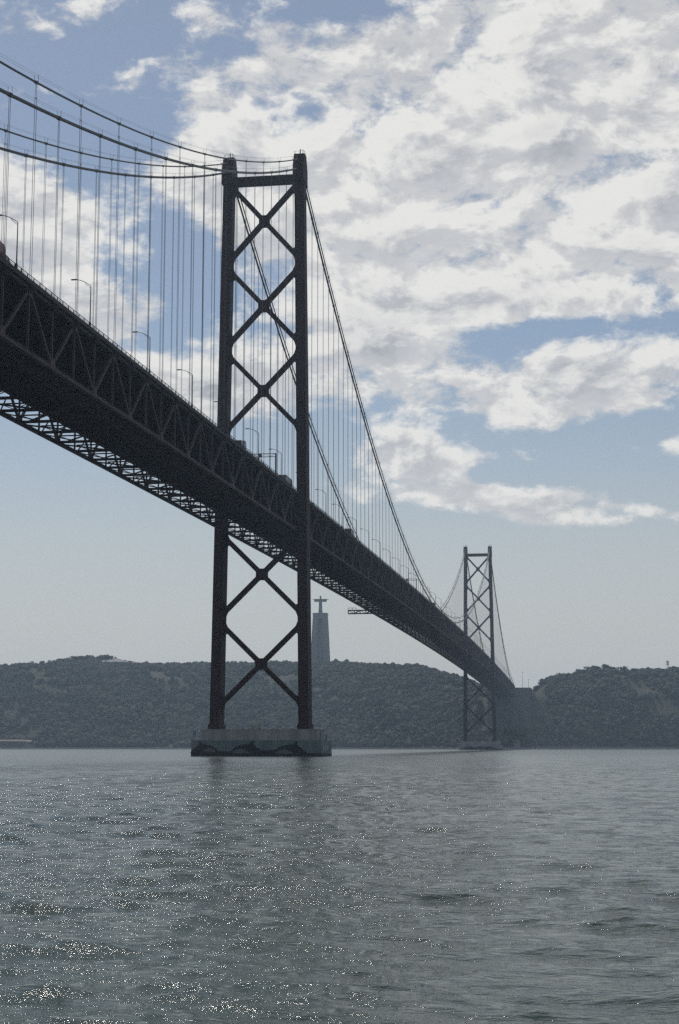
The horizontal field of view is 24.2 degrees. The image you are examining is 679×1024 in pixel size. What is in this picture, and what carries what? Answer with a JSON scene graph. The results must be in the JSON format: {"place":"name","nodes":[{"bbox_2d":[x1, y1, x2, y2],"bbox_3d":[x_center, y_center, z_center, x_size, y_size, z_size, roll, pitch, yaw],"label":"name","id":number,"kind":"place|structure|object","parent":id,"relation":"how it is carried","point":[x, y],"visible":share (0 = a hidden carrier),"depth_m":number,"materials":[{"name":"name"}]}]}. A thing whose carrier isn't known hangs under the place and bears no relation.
{"place":"outdoors","nodes":[
{"label":"outdoors","id":0,"kind":"place"},
{"bbox_2d":[0,749,678,1023],"bbox_3d":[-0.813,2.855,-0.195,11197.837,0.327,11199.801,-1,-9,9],"label":"water","id":1,"kind":"structure","parent":0,"point":[366,886],"depth_m":32.44,"materials":[{"name":"grey liquid"}]},
{"bbox_2d":[0,55,542,755],"bbox_3d":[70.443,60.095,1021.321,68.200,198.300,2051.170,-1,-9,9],"label":"suspension bridge","id":2,"kind":"structure","parent":1,"relation":"in","point":[62,365],"depth_m":473.64,"materials":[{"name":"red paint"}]},
{"bbox_2d":[0,241,4,257],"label":"truck","id":3,"kind":"object","parent":2,"relation":"on","point":[2,250],"visible":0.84,"depth_m":241.97,"materials":[{"name":"red paint"}]},
{"bbox_2d":[0,214,17,270],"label":"street lamp","id":4,"kind":"object","parent":2,"relation":"on","point":[17,241],"visible":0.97,"depth_m":246.69,"materials":[{"name":"metal"}]},
{"bbox_2d":[71,279,90,326],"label":"street lamp","id":5,"kind":"object","parent":2,"relation":"on","point":[90,299],"visible":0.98,"depth_m":283.29,"materials":[{"name":"metal"}]},
{"bbox_2d":[133,331,150,376],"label":"street lamp","id":6,"kind":"object","parent":2,"relation":"on","point":[149,348],"visible":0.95,"depth_m":321.80,"materials":[{"name":"metal"}]},
{"bbox_2d":[177,369,192,406],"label":"street lamp","id":7,"kind":"object","parent":2,"relation":"on","point":[192,386],"visible":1,"depth_m":356.55,"materials":[{"name":"metal"}]},
{"bbox_2d":[214,401,228,435],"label":"street lamp","id":8,"kind":"object","parent":2,"relation":"on","point":[228,417],"visible":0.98,"depth_m":392.30,"materials":[{"name":"metal"}]},
{"bbox_2d":[236,440,245,447],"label":"van","id":9,"kind":"object","parent":2,"relation":"on","point":[242,442],"visible":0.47,"depth_m":410.78,"materials":[{"name":"paint"}]},
{"bbox_2d":[245,428,258,459],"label":"street lamp","id":10,"kind":"object","parent":2,"relation":"on","point":[258,442],"visible":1,"depth_m":428.55,"materials":[{"name":"metal"}]},
{"bbox_2d":[253,453,276,471],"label":"overhead gantry","id":11,"kind":"object","parent":2,"relation":"on","point":[261,455],"visible":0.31,"depth_m":454.35,"materials":[{"name":"grey metal"}]},
{"bbox_2d":[270,449,281,478],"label":"street lamp","id":12,"kind":"object","parent":2,"relation":"on","point":[281,463],"visible":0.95,"depth_m":460.39,"materials":[{"name":"metal"}]},
{"bbox_2d":[278,475,292,485],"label":"truck","id":13,"kind":"object","parent":2,"relation":"on","point":[287,478],"visible":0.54,"depth_m":472.74,"materials":[{"name":"paint"}]},
{"bbox_2d":[345,528,354,537],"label":"truck","id":14,"kind":"object","parent":2,"relation":"on","point":[349,530],"visible":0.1,"depth_m":602.18,"materials":[{"name":"paint"}]},
{"bbox_2d":[348,607,406,613],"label":"maintenance platform","id":15,"kind":"structure","parent":2,"relation":"hanging from","point":[386,610],"depth_m":790.09,"materials":[{"name":"grey paint"}]},
{"bbox_2d":[0,665,678,746],"bbox_3d":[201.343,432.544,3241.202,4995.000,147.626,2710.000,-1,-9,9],"label":"hills","id":16,"kind":"structure","parent":0,"point":[668,705],"depth_m":1998.46,"materials":[{"name":"green plant"}]},
{"bbox_2d":[0,740,12,746],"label":"warehouse","id":17,"kind":"structure","parent":16,"relation":"on","point":[5,743],"depth_m":2009.27,"materials":[{"name":"concrete"}]},
{"bbox_2d":[10,740,28,746],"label":"warehouse","id":18,"kind":"structure","parent":16,"relation":"on","point":[18,743],"depth_m":2004.97,"materials":[{"name":"concrete"}]},
{"bbox_2d":[25,740,36,746],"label":"shed","id":19,"kind":"structure","parent":16,"relation":"on","point":[28,744],"depth_m":2001.76,"materials":[{"name":"paint"}]},
{"bbox_2d":[102,655,115,659],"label":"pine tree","id":20,"kind":"object","parent":16,"relation":"on","point":[107,657],"visible":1,"depth_m":2305.47,"materials":[{"name":"green plant"}]},
{"bbox_2d":[102,658,126,664],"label":"hall building","id":21,"kind":"structure","parent":16,"relation":"on","point":[118,660],"depth_m":2294.39,"materials":[{"name":"paint"}]},
{"bbox_2d":[311,596,329,661],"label":"statue monument","id":22,"kind":"object","parent":16,"relation":"on","point":[320,648],"visible":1,"depth_m":2475.89,"materials":[{"name":"concrete"}]},
{"bbox_2d":[0,657,678,746],"bbox_3d":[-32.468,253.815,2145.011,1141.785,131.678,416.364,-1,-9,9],"label":"woodland","id":23,"kind":"object","parent":16,"relation":"on","point":[424,708],"visible":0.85,"depth_m":2043.45,"materials":[{"name":"green plant"}]},
{"bbox_2d":[0,747,678,748],"bbox_3d":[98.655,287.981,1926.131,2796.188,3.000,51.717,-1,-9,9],"label":"quay wall","id":24,"kind":"structure","parent":16,"relation":"on","point":[349,747],"depth_m":1909.94,"materials":[{"name":"concrete"}]},
{"bbox_2d":[602,664,609,668],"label":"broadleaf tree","id":25,"kind":"object","parent":16,"relation":"on","point":[605,666],"visible":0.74,"depth_m":2041.41,"materials":[{"name":"green plant"}]},
{"bbox_2d":[0,0,678,688],"label":"sky","id":26,"kind":"structure","parent":0,"point":[493,185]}
]}

